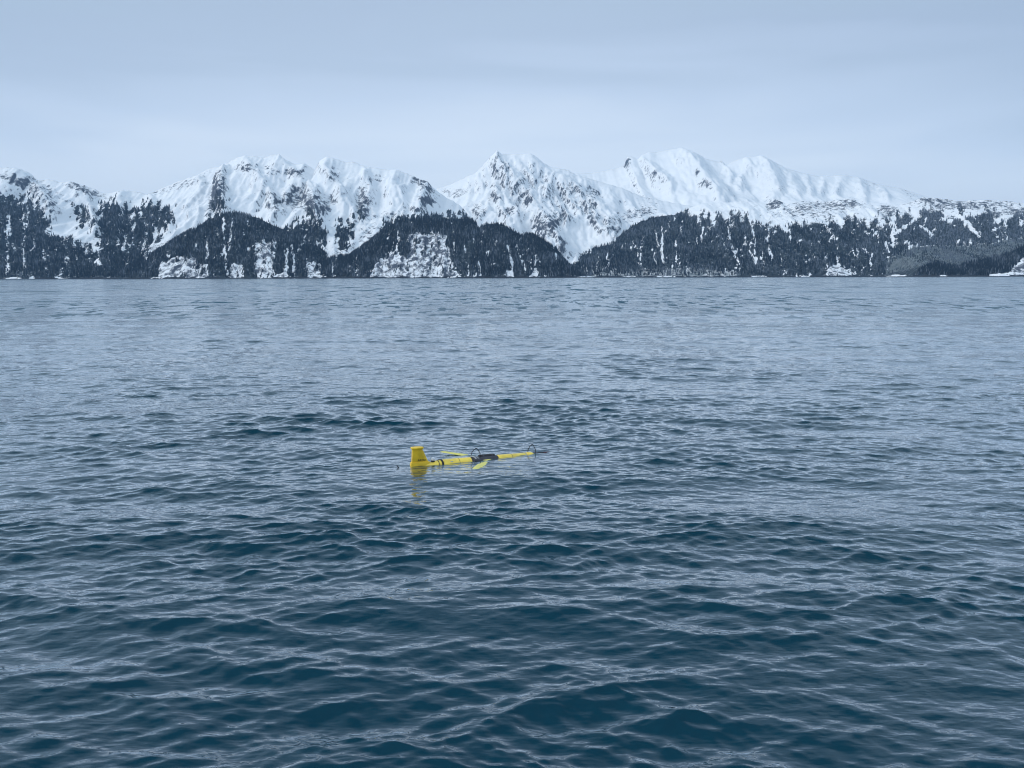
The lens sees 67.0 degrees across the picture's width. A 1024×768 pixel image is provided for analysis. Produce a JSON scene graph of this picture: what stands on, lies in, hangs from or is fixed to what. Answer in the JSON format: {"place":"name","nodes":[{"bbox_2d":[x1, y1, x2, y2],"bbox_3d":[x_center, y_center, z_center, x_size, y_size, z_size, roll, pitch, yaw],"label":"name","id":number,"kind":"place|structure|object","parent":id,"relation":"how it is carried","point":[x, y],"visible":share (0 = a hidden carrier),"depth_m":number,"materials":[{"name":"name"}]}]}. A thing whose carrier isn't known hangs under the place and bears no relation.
{"place":"outdoors","nodes":[
{"label":"outdoors","id":0,"kind":"place"},
{"bbox_2d":[100,214,326,278],"bbox_3d":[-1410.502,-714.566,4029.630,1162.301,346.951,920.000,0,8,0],"label":"hill","id":1,"kind":"structure","parent":0,"point":[171,267],"depth_m":3708.95,"materials":[{"name":"white snow"}]},
{"bbox_2d":[102,210,327,277],"bbox_3d":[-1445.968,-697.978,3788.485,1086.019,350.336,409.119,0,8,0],"label":"forest","id":2,"kind":"object","parent":1,"relation":"on","point":[142,261],"visible":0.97,"depth_m":3783.91,"materials":[{"name":"green plant"}]},
{"bbox_2d":[0,154,468,278],"bbox_3d":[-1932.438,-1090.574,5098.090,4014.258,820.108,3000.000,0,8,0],"label":"mountain","id":3,"kind":"structure","parent":0,"point":[345,191],"depth_m":4669.14,"materials":[{"name":"white snow"}]},
{"bbox_2d":[0,190,467,277],"bbox_3d":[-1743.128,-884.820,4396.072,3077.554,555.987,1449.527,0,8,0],"label":"forest","id":4,"kind":"object","parent":3,"relation":"on","point":[43,262],"visible":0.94,"depth_m":4243.97,"materials":[{"name":"green plant"}]},
{"bbox_2d":[312,219,477,277],"bbox_3d":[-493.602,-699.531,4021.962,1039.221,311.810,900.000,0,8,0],"label":"hill","id":5,"kind":"structure","parent":0,"point":[428,266],"depth_m":3691.01,"materials":[{"name":"white snow"}]},
{"bbox_2d":[308,216,478,276],"bbox_3d":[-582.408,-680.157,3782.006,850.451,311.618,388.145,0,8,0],"label":"forest","id":6,"kind":"object","parent":5,"relation":"on","point":[348,257],"visible":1,"depth_m":3786.40,"materials":[{"name":"green plant"}]},
{"bbox_2d":[0,277,1023,767],"bbox_3d":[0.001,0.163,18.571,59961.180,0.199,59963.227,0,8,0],"label":"sea","id":7,"kind":"structure","parent":0,"point":[750,523],"depth_m":8.49,"materials":[{"name":"liquid"}]},
{"bbox_2d":[397,444,558,468],"bbox_3d":[-0.447,1.093,11.607,2.636,0.440,1.117,-2,10,-24],"label":"underwater glider","id":8,"kind":"object","parent":7,"relation":"on","point":[418,457],"visible":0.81,"depth_m":11.37,"materials":[{"name":"yellow plastic"}]},
{"bbox_2d":[0,0,1023,202],"label":"sky","id":9,"kind":"structure","parent":0,"point":[925,98],"materials":[{"name":"blue"}]},
{"bbox_2d":[450,224,588,277],"bbox_3d":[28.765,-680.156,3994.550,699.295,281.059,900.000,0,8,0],"label":"hill","id":10,"kind":"structure","parent":0,"point":[510,273],"depth_m":3657.34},
{"bbox_2d":[458,221,586,276],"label":"forest","id":11,"kind":"object","parent":10,"relation":"on","point":[561,265],"visible":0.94,"depth_m":3723.59,"materials":[{"name":"green plant"}]},
{"bbox_2d":[436,150,693,264],"bbox_3d":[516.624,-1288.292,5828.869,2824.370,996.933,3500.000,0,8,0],"label":"mountain","id":12,"kind":"structure","parent":0,"point":[570,216],"depth_m":5538.18,"materials":[{"name":"white snow"}]},
{"bbox_2d":[574,147,924,205],"bbox_3d":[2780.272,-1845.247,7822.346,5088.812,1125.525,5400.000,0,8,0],"label":"mountain","id":13,"kind":"structure","parent":0,"point":[681,176],"depth_m":7395.63,"materials":[{"name":"white snow"}]},
{"bbox_2d":[574,197,1023,277],"bbox_3d":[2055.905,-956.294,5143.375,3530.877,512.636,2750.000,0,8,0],"label":"hill","id":14,"kind":"structure","parent":0,"point":[773,212],"depth_m":4386.30,"materials":[{"name":"white snow"}]},
{"bbox_2d":[573,198,1023,275],"bbox_3d":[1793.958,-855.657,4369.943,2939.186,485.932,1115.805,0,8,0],"label":"forest","id":15,"kind":"object","parent":14,"relation":"on","point":[604,247],"visible":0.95,"depth_m":4245.81,"materials":[{"name":"green plant"}]},
{"bbox_2d":[876,248,1023,276],"bbox_3d":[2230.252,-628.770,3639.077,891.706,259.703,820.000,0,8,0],"label":"hill","id":16,"kind":"structure","parent":0,"point":[1017,270],"depth_m":3333.55,"materials":[{"name":"white snow"}]},
{"bbox_2d":[913,244,1023,275],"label":"forest","id":17,"kind":"object","parent":16,"relation":"on","point":[964,267],"visible":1,"depth_m":3376.25,"materials":[{"name":"green plant"}]},
{"bbox_2d":[889,241,1023,272],"bbox_3d":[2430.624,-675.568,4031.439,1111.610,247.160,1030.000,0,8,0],"label":"hill","id":18,"kind":"structure","parent":0,"point":[897,264],"depth_m":3793.09,"materials":[{"name":"plant"}]},
{"bbox_2d":[891,240,1023,272],"bbox_3d":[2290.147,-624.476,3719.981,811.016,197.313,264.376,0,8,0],"label":"brush","id":19,"kind":"object","parent":18,"relation":"on","point":[913,255],"visible":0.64,"depth_m":3781.20,"materials":[{"name":"grey plant"}]}
]}

